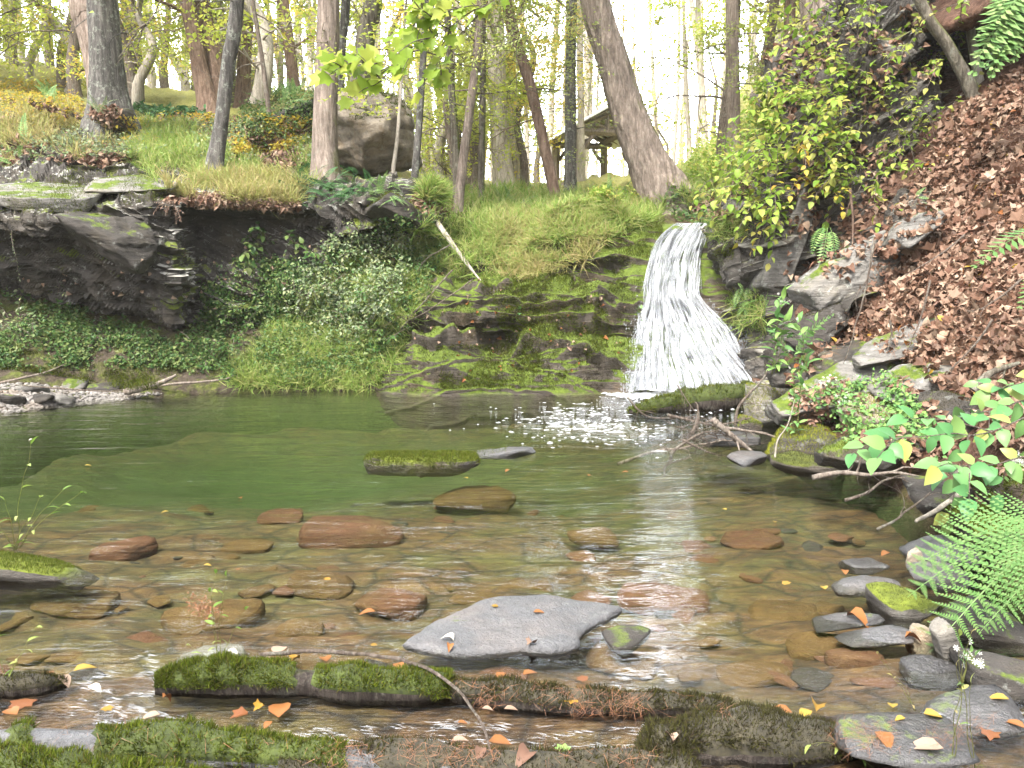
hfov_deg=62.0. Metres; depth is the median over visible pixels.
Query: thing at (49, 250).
rock outcrop
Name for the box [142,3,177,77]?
woodland tree
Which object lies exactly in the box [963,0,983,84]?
tree
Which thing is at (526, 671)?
fallen leaf
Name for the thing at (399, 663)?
fallen leaf
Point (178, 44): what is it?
woodland tree
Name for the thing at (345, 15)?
tree
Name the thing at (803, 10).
tree
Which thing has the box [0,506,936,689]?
bed stones
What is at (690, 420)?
stick
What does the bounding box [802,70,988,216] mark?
shrub
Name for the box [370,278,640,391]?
moss
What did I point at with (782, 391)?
rock
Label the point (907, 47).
shrub
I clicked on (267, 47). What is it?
woodland tree
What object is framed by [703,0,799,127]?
woodland tree
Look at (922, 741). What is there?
fallen leaf
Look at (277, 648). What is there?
fallen leaf
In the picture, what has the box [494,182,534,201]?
fern clump
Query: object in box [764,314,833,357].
fern
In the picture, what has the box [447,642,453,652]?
fallen leaf
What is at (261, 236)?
shrub
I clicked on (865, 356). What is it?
rock slab
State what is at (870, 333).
leaf litter
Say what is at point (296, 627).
drowned stone
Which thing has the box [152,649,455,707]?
mossy log
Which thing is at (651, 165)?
tree
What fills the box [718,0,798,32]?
woodland tree
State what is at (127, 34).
woodland tree
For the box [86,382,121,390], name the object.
slate
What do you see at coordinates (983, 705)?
rock
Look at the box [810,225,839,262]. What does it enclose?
fern
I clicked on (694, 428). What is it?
stick
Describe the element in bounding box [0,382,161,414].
gravel
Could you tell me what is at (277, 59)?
woodland tree
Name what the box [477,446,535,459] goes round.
rock
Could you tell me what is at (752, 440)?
rock
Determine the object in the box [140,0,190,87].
woodland tree
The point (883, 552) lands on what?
fallen leaf
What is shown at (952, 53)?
tree
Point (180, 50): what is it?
woodland tree
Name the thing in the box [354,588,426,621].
drowned stone
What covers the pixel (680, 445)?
stick
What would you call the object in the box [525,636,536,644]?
fallen leaf
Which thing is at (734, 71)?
tree
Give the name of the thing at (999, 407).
leafy branch
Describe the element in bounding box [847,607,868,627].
fallen leaf
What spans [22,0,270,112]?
tree
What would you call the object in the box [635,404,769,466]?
twig litter
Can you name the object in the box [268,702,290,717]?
fallen leaf
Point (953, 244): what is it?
stick
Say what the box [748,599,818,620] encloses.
drowned stone
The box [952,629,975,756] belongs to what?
sprig
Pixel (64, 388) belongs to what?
driftwood
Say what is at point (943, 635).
rock
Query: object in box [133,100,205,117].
undergrowth
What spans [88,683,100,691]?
fallen leaf
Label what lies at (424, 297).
stick
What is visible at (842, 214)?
shrub
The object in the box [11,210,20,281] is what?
vine
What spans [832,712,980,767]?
rock
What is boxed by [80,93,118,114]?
fern clump
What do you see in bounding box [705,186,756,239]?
rock slab
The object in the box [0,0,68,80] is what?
woodland tree
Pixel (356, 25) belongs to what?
woodland tree
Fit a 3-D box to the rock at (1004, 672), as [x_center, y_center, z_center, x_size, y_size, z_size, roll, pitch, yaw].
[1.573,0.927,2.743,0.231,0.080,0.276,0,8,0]
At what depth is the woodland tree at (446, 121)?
17.95 m
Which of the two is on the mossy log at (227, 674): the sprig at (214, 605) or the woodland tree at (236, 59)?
the sprig at (214, 605)
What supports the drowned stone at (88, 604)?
on the pool bed at (636, 503)
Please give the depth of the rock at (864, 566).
3.78 m
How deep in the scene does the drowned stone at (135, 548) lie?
4.41 m
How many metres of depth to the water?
7.58 m
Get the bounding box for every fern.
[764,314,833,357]
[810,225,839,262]
[905,491,1023,652]
[916,187,933,209]
[967,0,1023,79]
[970,229,1023,308]
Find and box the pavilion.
[549,106,628,184]
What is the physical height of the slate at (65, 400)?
0.108 m
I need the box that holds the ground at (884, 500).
[0,0,1023,625]
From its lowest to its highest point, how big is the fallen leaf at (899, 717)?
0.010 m
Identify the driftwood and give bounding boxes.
[0,364,64,383]
[15,384,139,392]
[123,374,175,394]
[156,375,233,387]
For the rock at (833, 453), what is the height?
0.253 m
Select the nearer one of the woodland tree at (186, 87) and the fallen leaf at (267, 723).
the fallen leaf at (267, 723)
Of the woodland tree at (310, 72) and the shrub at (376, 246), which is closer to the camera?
the shrub at (376, 246)
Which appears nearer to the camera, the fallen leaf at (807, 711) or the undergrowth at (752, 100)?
the fallen leaf at (807, 711)
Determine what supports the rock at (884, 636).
on the drowned stone at (846, 657)
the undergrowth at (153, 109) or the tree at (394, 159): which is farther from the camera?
the undergrowth at (153, 109)
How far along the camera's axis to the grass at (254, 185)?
10.25 m
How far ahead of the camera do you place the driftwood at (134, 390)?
8.66 m
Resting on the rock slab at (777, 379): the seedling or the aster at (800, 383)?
the seedling
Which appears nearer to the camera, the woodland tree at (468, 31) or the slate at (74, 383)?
the slate at (74, 383)
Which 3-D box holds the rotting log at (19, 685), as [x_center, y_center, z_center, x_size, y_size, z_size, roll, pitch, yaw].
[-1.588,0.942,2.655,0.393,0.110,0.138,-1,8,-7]
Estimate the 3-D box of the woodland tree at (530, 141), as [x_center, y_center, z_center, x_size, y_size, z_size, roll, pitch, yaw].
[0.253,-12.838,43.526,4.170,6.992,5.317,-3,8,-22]
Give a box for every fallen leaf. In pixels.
[2,706,19,714]
[8,699,36,709]
[58,674,70,687]
[74,663,96,670]
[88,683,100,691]
[100,705,113,710]
[143,710,159,718]
[162,693,170,701]
[228,648,237,653]
[230,706,247,717]
[253,699,263,710]
[263,721,271,728]
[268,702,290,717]
[271,646,286,650]
[289,654,299,660]
[319,655,330,661]
[359,608,374,614]
[393,662,403,667]
[441,632,453,640]
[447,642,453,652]
[452,735,467,740]
[475,745,485,759]
[482,705,492,710]
[489,734,511,744]
[495,672,505,676]
[504,705,517,710]
[515,743,536,766]
[523,669,536,674]
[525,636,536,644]
[555,743,570,750]
[576,675,587,681]
[666,731,678,739]
[776,704,791,712]
[799,708,811,715]
[811,696,825,710]
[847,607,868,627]
[875,731,893,747]
[881,550,889,555]
[887,702,897,707]
[895,715,904,720]
[905,631,921,643]
[913,737,943,749]
[924,708,941,717]
[980,727,1001,740]
[990,693,1008,698]
[1007,719,1023,727]
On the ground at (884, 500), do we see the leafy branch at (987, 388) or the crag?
the crag
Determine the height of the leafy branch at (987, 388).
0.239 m
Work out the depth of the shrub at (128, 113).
13.01 m
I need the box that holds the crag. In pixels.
[700,0,987,386]
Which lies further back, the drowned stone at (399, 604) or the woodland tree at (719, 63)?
the woodland tree at (719, 63)
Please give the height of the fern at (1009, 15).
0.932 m
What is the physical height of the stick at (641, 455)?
0.216 m
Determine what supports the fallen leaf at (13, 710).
on the water
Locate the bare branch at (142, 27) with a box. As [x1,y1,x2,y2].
[116,0,160,65]
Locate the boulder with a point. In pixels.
(366, 141)
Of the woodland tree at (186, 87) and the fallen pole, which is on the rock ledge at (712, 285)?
the fallen pole
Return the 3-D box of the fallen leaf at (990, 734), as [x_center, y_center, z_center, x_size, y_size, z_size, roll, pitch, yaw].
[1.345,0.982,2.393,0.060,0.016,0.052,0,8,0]
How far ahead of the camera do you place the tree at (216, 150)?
11.11 m
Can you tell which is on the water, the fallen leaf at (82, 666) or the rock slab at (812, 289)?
the fallen leaf at (82, 666)
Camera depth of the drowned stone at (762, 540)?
4.58 m
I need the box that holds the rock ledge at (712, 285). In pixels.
[361,211,732,430]
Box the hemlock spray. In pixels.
[451,0,614,116]
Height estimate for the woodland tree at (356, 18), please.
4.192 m
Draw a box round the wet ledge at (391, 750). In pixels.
[277,733,701,767]
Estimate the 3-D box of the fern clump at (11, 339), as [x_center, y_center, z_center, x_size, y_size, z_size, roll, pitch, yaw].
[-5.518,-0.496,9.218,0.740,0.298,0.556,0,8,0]
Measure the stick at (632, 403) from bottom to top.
0.338 m
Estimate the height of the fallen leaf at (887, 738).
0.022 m
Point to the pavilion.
(607, 137)
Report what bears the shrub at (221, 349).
on the ground at (884, 500)
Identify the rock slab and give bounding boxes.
[0,181,103,212]
[53,209,160,273]
[83,173,177,194]
[364,190,428,229]
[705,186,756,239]
[748,183,812,292]
[764,340,866,388]
[764,360,900,424]
[779,303,853,355]
[787,230,897,310]
[852,318,934,368]
[867,363,951,402]
[881,209,946,248]
[906,389,978,437]
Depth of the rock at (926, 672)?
2.78 m
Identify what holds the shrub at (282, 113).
on the ground at (884, 500)
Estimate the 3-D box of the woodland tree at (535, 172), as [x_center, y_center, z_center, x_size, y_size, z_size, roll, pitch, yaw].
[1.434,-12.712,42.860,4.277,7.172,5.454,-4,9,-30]
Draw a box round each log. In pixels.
[0,668,70,699]
[0,712,450,767]
[0,737,220,767]
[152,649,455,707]
[438,671,734,717]
[633,697,858,767]
[807,712,920,721]
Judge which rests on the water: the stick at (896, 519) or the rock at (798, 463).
the rock at (798, 463)
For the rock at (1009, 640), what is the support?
on the pool bed at (636, 503)
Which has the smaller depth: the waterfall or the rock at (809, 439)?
the rock at (809, 439)
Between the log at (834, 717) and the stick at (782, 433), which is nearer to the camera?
the log at (834, 717)
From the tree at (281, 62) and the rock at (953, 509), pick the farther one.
the tree at (281, 62)
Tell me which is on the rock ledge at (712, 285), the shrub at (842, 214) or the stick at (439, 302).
the stick at (439, 302)
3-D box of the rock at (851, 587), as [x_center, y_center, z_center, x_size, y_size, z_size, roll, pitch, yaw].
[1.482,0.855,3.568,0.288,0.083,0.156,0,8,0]
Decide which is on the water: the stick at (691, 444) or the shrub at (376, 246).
the stick at (691, 444)
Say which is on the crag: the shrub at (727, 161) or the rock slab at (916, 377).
the shrub at (727, 161)
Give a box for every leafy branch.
[843,405,1023,536]
[913,448,1023,520]
[932,387,1023,447]
[963,370,1023,404]
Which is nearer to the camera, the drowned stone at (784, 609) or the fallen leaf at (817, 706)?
the fallen leaf at (817, 706)
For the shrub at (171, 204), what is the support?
on the rock outcrop
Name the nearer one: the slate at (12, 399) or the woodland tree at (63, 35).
the slate at (12, 399)
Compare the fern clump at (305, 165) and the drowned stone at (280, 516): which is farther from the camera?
the fern clump at (305, 165)
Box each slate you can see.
[0,394,26,404]
[14,385,49,392]
[32,394,54,403]
[51,395,76,405]
[62,378,88,390]
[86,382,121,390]
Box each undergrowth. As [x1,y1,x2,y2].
[0,76,312,157]
[0,84,738,387]
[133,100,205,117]
[588,69,790,205]
[801,367,946,459]
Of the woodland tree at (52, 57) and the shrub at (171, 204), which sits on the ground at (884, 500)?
the woodland tree at (52, 57)
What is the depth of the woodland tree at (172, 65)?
26.47 m
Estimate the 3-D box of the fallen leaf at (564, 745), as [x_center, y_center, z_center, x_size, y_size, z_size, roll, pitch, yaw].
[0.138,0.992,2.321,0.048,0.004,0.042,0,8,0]
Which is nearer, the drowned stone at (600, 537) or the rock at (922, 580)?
the rock at (922, 580)
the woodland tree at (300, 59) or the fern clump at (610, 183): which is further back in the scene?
the woodland tree at (300, 59)
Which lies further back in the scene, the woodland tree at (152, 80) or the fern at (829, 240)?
the woodland tree at (152, 80)
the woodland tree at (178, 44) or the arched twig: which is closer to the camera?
the arched twig
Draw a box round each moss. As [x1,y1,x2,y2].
[0,167,734,391]
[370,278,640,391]
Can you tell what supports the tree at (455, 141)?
on the ground at (884, 500)
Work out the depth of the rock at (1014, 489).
3.87 m
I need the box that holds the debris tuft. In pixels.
[183,586,221,623]
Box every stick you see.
[380,270,452,328]
[405,280,472,322]
[416,245,449,277]
[617,438,745,465]
[627,397,710,432]
[656,424,723,462]
[657,457,689,475]
[667,413,754,430]
[677,385,700,416]
[682,435,727,468]
[690,402,699,433]
[710,417,752,450]
[727,427,774,444]
[733,361,772,425]
[774,400,794,457]
[812,448,921,483]
[843,190,853,243]
[843,240,875,363]
[844,474,916,501]
[876,482,949,530]
[887,320,893,349]
[897,280,930,360]
[903,234,964,279]
[914,462,968,522]
[950,319,992,372]
[968,279,1020,316]
[968,361,1020,391]
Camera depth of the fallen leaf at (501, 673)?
2.74 m
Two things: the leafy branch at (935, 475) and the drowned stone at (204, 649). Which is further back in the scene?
the leafy branch at (935, 475)
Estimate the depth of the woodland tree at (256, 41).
22.07 m
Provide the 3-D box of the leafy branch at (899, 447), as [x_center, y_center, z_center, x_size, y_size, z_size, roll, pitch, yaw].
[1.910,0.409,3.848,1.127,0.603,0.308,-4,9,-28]
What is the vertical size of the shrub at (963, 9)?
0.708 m
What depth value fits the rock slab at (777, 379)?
6.92 m
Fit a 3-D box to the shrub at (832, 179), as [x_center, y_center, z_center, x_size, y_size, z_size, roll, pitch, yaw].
[2.795,-2.126,8.654,2.043,1.951,1.777,0,8,0]
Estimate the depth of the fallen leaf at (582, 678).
2.71 m
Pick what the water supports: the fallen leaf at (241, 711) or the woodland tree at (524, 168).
the fallen leaf at (241, 711)
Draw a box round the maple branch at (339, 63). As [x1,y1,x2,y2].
[309,0,509,110]
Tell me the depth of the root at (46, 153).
11.24 m
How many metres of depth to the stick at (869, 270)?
6.55 m
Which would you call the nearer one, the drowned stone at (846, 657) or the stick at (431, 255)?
the drowned stone at (846, 657)
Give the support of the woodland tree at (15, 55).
on the ground at (884, 500)
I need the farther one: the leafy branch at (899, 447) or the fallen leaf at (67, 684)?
the leafy branch at (899, 447)
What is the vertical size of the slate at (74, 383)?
0.128 m
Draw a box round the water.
[0,391,1023,765]
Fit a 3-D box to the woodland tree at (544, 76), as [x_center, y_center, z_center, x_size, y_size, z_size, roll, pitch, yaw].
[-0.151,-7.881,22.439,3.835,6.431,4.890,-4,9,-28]
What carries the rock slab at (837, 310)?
on the crag
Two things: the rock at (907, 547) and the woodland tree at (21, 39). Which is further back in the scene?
the woodland tree at (21, 39)
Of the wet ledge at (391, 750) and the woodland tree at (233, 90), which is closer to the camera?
the wet ledge at (391, 750)
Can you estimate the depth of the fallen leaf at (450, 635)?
2.97 m
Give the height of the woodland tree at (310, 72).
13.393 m
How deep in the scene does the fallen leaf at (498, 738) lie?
2.36 m
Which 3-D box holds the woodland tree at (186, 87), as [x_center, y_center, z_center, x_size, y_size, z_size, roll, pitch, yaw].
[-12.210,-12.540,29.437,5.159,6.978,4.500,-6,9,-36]
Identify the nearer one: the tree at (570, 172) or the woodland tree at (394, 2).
the tree at (570, 172)
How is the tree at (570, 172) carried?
on the ground at (884, 500)
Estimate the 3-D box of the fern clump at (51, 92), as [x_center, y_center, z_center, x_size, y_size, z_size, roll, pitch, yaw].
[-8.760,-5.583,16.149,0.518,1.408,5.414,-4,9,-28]
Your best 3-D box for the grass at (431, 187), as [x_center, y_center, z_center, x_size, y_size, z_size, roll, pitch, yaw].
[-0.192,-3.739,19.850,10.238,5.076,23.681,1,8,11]
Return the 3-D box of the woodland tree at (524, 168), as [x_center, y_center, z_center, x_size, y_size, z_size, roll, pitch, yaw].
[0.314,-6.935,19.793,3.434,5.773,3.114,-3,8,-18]
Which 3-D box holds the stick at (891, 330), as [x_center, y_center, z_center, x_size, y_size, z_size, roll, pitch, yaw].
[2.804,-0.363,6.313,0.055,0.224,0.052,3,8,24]
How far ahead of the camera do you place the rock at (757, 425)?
6.97 m
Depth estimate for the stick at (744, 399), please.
6.67 m
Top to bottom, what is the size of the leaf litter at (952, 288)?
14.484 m
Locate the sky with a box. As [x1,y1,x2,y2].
[0,0,767,182]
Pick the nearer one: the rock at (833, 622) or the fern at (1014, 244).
the rock at (833, 622)
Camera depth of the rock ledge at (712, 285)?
9.32 m
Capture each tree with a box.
[0,0,59,62]
[0,0,67,78]
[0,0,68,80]
[0,0,69,77]
[0,0,81,93]
[0,0,184,98]
[0,17,59,64]
[1,0,66,65]
[9,1,65,67]
[14,0,152,142]
[16,1,83,88]
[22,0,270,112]
[26,0,135,90]
[46,0,176,87]
[47,0,188,106]
[54,0,138,101]
[54,0,177,101]
[56,0,189,87]
[121,0,316,106]
[135,0,291,107]
[137,0,303,102]
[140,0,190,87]
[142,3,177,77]
[144,0,190,90]
[148,4,215,87]
[154,2,194,90]
[159,1,254,81]
[160,0,383,90]
[171,0,315,113]
[172,0,382,88]
[174,0,312,172]
[176,1,306,87]
[178,4,301,84]
[252,0,316,89]
[267,3,305,79]
[270,0,315,90]
[289,0,357,87]
[289,0,391,80]
[295,0,414,90]
[297,0,339,181]
[303,0,437,81]
[309,0,533,180]
[310,0,411,91]
[311,0,433,127]
[329,0,609,212]
[345,0,436,79]
[350,0,435,142]
[377,0,491,182]
[379,47,469,178]
[389,20,479,177]
[391,0,492,172]
[392,3,538,183]
[396,22,520,180]
[404,0,585,184]
[406,7,457,166]
[407,27,509,180]
[408,0,539,189]
[412,0,551,177]
[413,0,566,185]
[416,12,472,174]
[427,2,522,197]
[428,0,509,199]
[449,0,566,172]
[452,0,617,195]
[460,0,582,187]
[486,75,546,181]
[491,0,658,191]
[517,65,564,182]
[543,0,682,181]
[580,0,694,214]
[609,0,784,171]
[632,0,800,152]
[643,0,725,144]
[643,78,681,156]
[663,0,706,160]
[688,40,746,138]
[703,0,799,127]
[714,0,776,81]
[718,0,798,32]
[739,0,768,78]
[743,0,799,43]
[776,0,832,29]
[914,0,980,98]
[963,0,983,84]
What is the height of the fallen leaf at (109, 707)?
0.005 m
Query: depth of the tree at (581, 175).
23.19 m
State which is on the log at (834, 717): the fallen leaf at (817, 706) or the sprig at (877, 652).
the sprig at (877, 652)
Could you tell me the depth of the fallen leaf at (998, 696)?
2.55 m
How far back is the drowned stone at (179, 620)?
3.52 m
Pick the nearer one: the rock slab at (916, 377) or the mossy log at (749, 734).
the mossy log at (749, 734)
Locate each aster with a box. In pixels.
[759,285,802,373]
[781,357,811,434]
[819,373,836,395]
[836,392,851,407]
[954,638,984,685]
[1002,450,1023,482]
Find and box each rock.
[0,550,99,591]
[363,449,481,477]
[402,594,621,660]
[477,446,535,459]
[602,624,650,654]
[625,379,755,415]
[702,431,760,447]
[726,450,766,466]
[732,414,762,434]
[743,383,781,434]
[765,423,837,460]
[770,450,840,479]
[774,388,789,395]
[811,612,884,632]
[813,428,926,472]
[831,575,900,597]
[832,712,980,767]
[834,625,914,647]
[837,390,906,431]
[838,557,889,574]
[865,581,939,628]
[899,535,982,569]
[899,653,960,691]
[900,475,975,517]
[905,547,924,571]
[905,623,936,656]
[906,561,971,593]
[920,684,1023,739]
[929,617,960,662]
[939,595,1023,655]
[944,500,1019,540]
[949,646,1023,702]
[970,460,1023,518]
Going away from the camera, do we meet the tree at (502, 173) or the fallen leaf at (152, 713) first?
the fallen leaf at (152, 713)
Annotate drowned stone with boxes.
[30,588,120,619]
[88,535,157,560]
[160,598,265,634]
[176,643,245,662]
[257,508,303,524]
[274,617,324,637]
[287,570,353,599]
[298,515,403,548]
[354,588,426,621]
[433,485,515,512]
[567,526,618,548]
[616,582,709,615]
[720,530,783,549]
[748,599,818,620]
[785,631,846,660]
[824,646,886,668]
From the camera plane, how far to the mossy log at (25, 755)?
2.15 m
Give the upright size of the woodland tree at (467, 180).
7.732 m
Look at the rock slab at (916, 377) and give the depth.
5.87 m
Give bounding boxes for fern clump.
[0,113,27,163]
[0,323,28,353]
[35,79,58,101]
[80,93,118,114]
[245,75,313,102]
[278,151,340,206]
[298,165,370,204]
[355,170,420,205]
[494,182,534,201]
[590,171,674,199]
[729,283,781,329]
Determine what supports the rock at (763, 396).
on the ground at (884, 500)
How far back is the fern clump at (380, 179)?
9.87 m
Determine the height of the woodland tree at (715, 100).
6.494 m
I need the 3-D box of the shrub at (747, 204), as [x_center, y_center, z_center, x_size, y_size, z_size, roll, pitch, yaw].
[2.511,-1.716,8.633,0.874,0.840,1.424,5,9,32]
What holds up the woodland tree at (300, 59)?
on the ground at (884, 500)
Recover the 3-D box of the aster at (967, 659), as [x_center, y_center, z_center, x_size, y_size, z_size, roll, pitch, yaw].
[1.465,0.891,2.728,0.104,0.176,0.103,0,8,0]
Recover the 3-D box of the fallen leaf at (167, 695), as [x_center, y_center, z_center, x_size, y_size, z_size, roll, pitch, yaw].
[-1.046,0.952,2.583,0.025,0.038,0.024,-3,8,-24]
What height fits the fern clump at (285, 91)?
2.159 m
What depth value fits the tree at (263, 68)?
13.63 m
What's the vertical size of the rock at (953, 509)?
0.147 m
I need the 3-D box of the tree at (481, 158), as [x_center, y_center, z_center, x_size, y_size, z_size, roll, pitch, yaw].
[-0.403,-8.472,12.454,6.386,12.162,6.629,0,8,0]
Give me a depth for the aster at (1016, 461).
3.82 m
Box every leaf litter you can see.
[0,0,1023,477]
[34,65,1023,767]
[441,70,1020,381]
[831,105,1023,447]
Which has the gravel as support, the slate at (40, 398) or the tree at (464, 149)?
the slate at (40, 398)
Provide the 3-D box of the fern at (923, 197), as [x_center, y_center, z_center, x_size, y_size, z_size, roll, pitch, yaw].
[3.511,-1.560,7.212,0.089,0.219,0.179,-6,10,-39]
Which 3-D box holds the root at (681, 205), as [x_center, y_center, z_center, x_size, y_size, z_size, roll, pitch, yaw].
[2.680,-2.579,12.202,0.965,0.584,0.509,5,9,34]
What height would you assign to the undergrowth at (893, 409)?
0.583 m
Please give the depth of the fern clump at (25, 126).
11.43 m
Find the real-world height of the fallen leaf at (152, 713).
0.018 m
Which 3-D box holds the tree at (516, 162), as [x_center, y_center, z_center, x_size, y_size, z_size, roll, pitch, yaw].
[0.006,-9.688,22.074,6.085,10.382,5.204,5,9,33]
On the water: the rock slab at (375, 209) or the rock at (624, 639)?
the rock at (624, 639)
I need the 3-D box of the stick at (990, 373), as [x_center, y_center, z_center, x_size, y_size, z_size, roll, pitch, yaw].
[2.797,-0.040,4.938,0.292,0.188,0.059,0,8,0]
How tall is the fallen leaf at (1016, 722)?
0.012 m
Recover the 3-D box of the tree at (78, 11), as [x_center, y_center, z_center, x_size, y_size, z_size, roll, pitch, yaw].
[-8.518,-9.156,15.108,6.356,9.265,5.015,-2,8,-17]
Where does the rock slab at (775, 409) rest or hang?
on the ground at (884, 500)
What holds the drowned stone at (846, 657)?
on the pool bed at (636, 503)
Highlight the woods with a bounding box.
[4,0,763,181]
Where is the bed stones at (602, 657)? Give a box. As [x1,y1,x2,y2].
[0,488,964,687]
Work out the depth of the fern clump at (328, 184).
10.11 m
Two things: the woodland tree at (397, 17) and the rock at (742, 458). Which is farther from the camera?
the woodland tree at (397, 17)
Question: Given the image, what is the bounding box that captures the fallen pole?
[435,219,480,279]
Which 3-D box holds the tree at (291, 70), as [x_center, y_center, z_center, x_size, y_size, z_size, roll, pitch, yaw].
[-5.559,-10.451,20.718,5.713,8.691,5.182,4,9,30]
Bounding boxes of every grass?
[0,90,666,282]
[112,110,772,402]
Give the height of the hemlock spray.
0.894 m
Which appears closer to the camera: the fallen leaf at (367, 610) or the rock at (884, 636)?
the rock at (884, 636)
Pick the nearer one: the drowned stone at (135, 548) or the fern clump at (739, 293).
the drowned stone at (135, 548)
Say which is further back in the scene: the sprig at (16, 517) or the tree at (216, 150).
the tree at (216, 150)
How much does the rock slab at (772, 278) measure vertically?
1.166 m
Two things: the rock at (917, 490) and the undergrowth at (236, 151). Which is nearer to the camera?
the rock at (917, 490)
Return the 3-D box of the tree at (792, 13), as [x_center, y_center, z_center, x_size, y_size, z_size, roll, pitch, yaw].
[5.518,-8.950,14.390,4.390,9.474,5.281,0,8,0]
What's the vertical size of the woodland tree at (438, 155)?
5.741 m
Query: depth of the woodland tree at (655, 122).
55.00 m
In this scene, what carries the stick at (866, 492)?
on the rock at (917, 490)
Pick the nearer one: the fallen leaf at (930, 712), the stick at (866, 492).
the fallen leaf at (930, 712)
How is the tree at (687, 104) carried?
on the ground at (884, 500)
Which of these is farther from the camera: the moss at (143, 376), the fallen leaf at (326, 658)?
the moss at (143, 376)
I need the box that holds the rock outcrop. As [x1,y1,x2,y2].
[0,154,444,331]
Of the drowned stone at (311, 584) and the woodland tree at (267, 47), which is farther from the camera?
the woodland tree at (267, 47)
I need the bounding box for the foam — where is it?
[463,391,733,457]
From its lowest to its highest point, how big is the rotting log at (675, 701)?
0.117 m
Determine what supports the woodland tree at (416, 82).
on the ground at (884, 500)
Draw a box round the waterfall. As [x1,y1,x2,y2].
[630,223,752,391]
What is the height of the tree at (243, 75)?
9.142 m
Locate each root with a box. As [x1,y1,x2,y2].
[8,137,139,164]
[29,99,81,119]
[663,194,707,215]
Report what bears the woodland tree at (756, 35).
on the ground at (884, 500)
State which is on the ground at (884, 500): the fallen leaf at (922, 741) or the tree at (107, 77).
the tree at (107, 77)
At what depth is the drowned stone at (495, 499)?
5.63 m
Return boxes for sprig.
[0,436,85,549]
[0,625,41,678]
[186,569,248,656]
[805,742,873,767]
[876,651,915,709]
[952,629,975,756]
[956,629,983,767]
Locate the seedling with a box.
[785,312,824,372]
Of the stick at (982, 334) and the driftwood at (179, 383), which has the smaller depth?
the stick at (982, 334)
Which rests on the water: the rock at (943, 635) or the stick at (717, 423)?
the stick at (717, 423)
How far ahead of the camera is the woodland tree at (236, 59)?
26.46 m
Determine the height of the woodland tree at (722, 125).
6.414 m
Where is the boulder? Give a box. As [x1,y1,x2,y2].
[337,90,422,177]
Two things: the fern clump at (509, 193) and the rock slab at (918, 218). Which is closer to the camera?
the rock slab at (918, 218)
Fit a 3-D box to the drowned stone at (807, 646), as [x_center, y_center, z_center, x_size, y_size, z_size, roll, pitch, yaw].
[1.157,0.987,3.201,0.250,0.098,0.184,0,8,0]
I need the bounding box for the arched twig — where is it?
[259,649,491,750]
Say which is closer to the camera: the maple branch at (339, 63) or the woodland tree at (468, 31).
the maple branch at (339, 63)
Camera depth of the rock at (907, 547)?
3.84 m
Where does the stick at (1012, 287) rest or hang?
on the leaf litter at (952, 288)
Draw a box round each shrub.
[0,282,66,345]
[92,108,134,130]
[153,178,190,223]
[173,309,260,376]
[239,221,318,275]
[254,97,313,144]
[283,256,347,326]
[320,208,410,271]
[322,285,414,344]
[689,145,761,210]
[693,65,907,270]
[696,4,866,204]
[710,170,815,248]
[732,130,850,256]
[746,0,877,64]
[792,0,943,118]
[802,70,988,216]
[920,0,1006,67]
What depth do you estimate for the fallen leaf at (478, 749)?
2.22 m
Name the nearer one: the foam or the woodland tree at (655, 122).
the foam
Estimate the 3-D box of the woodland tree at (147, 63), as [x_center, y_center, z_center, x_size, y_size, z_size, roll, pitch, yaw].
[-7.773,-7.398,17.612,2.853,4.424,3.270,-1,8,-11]
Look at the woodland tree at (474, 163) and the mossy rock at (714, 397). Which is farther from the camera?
the woodland tree at (474, 163)
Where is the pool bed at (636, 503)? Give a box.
[0,415,1023,767]
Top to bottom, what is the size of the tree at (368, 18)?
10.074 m
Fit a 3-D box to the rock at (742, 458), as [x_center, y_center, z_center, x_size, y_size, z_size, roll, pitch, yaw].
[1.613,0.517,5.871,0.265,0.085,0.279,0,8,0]
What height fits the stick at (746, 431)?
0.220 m
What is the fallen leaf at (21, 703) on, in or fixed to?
on the water
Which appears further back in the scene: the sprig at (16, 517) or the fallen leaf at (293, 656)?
the sprig at (16, 517)
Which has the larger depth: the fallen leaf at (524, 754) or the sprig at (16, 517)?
the sprig at (16, 517)
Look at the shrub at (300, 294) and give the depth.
9.63 m
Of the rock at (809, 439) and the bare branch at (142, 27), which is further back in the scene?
the bare branch at (142, 27)
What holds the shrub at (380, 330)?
on the ground at (884, 500)
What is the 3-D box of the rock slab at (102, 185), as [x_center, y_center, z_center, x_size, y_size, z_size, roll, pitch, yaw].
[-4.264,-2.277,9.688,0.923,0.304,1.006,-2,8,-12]
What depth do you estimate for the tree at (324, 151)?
10.90 m
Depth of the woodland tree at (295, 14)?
38.90 m
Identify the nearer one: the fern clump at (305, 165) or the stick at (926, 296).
the stick at (926, 296)
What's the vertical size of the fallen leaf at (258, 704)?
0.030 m

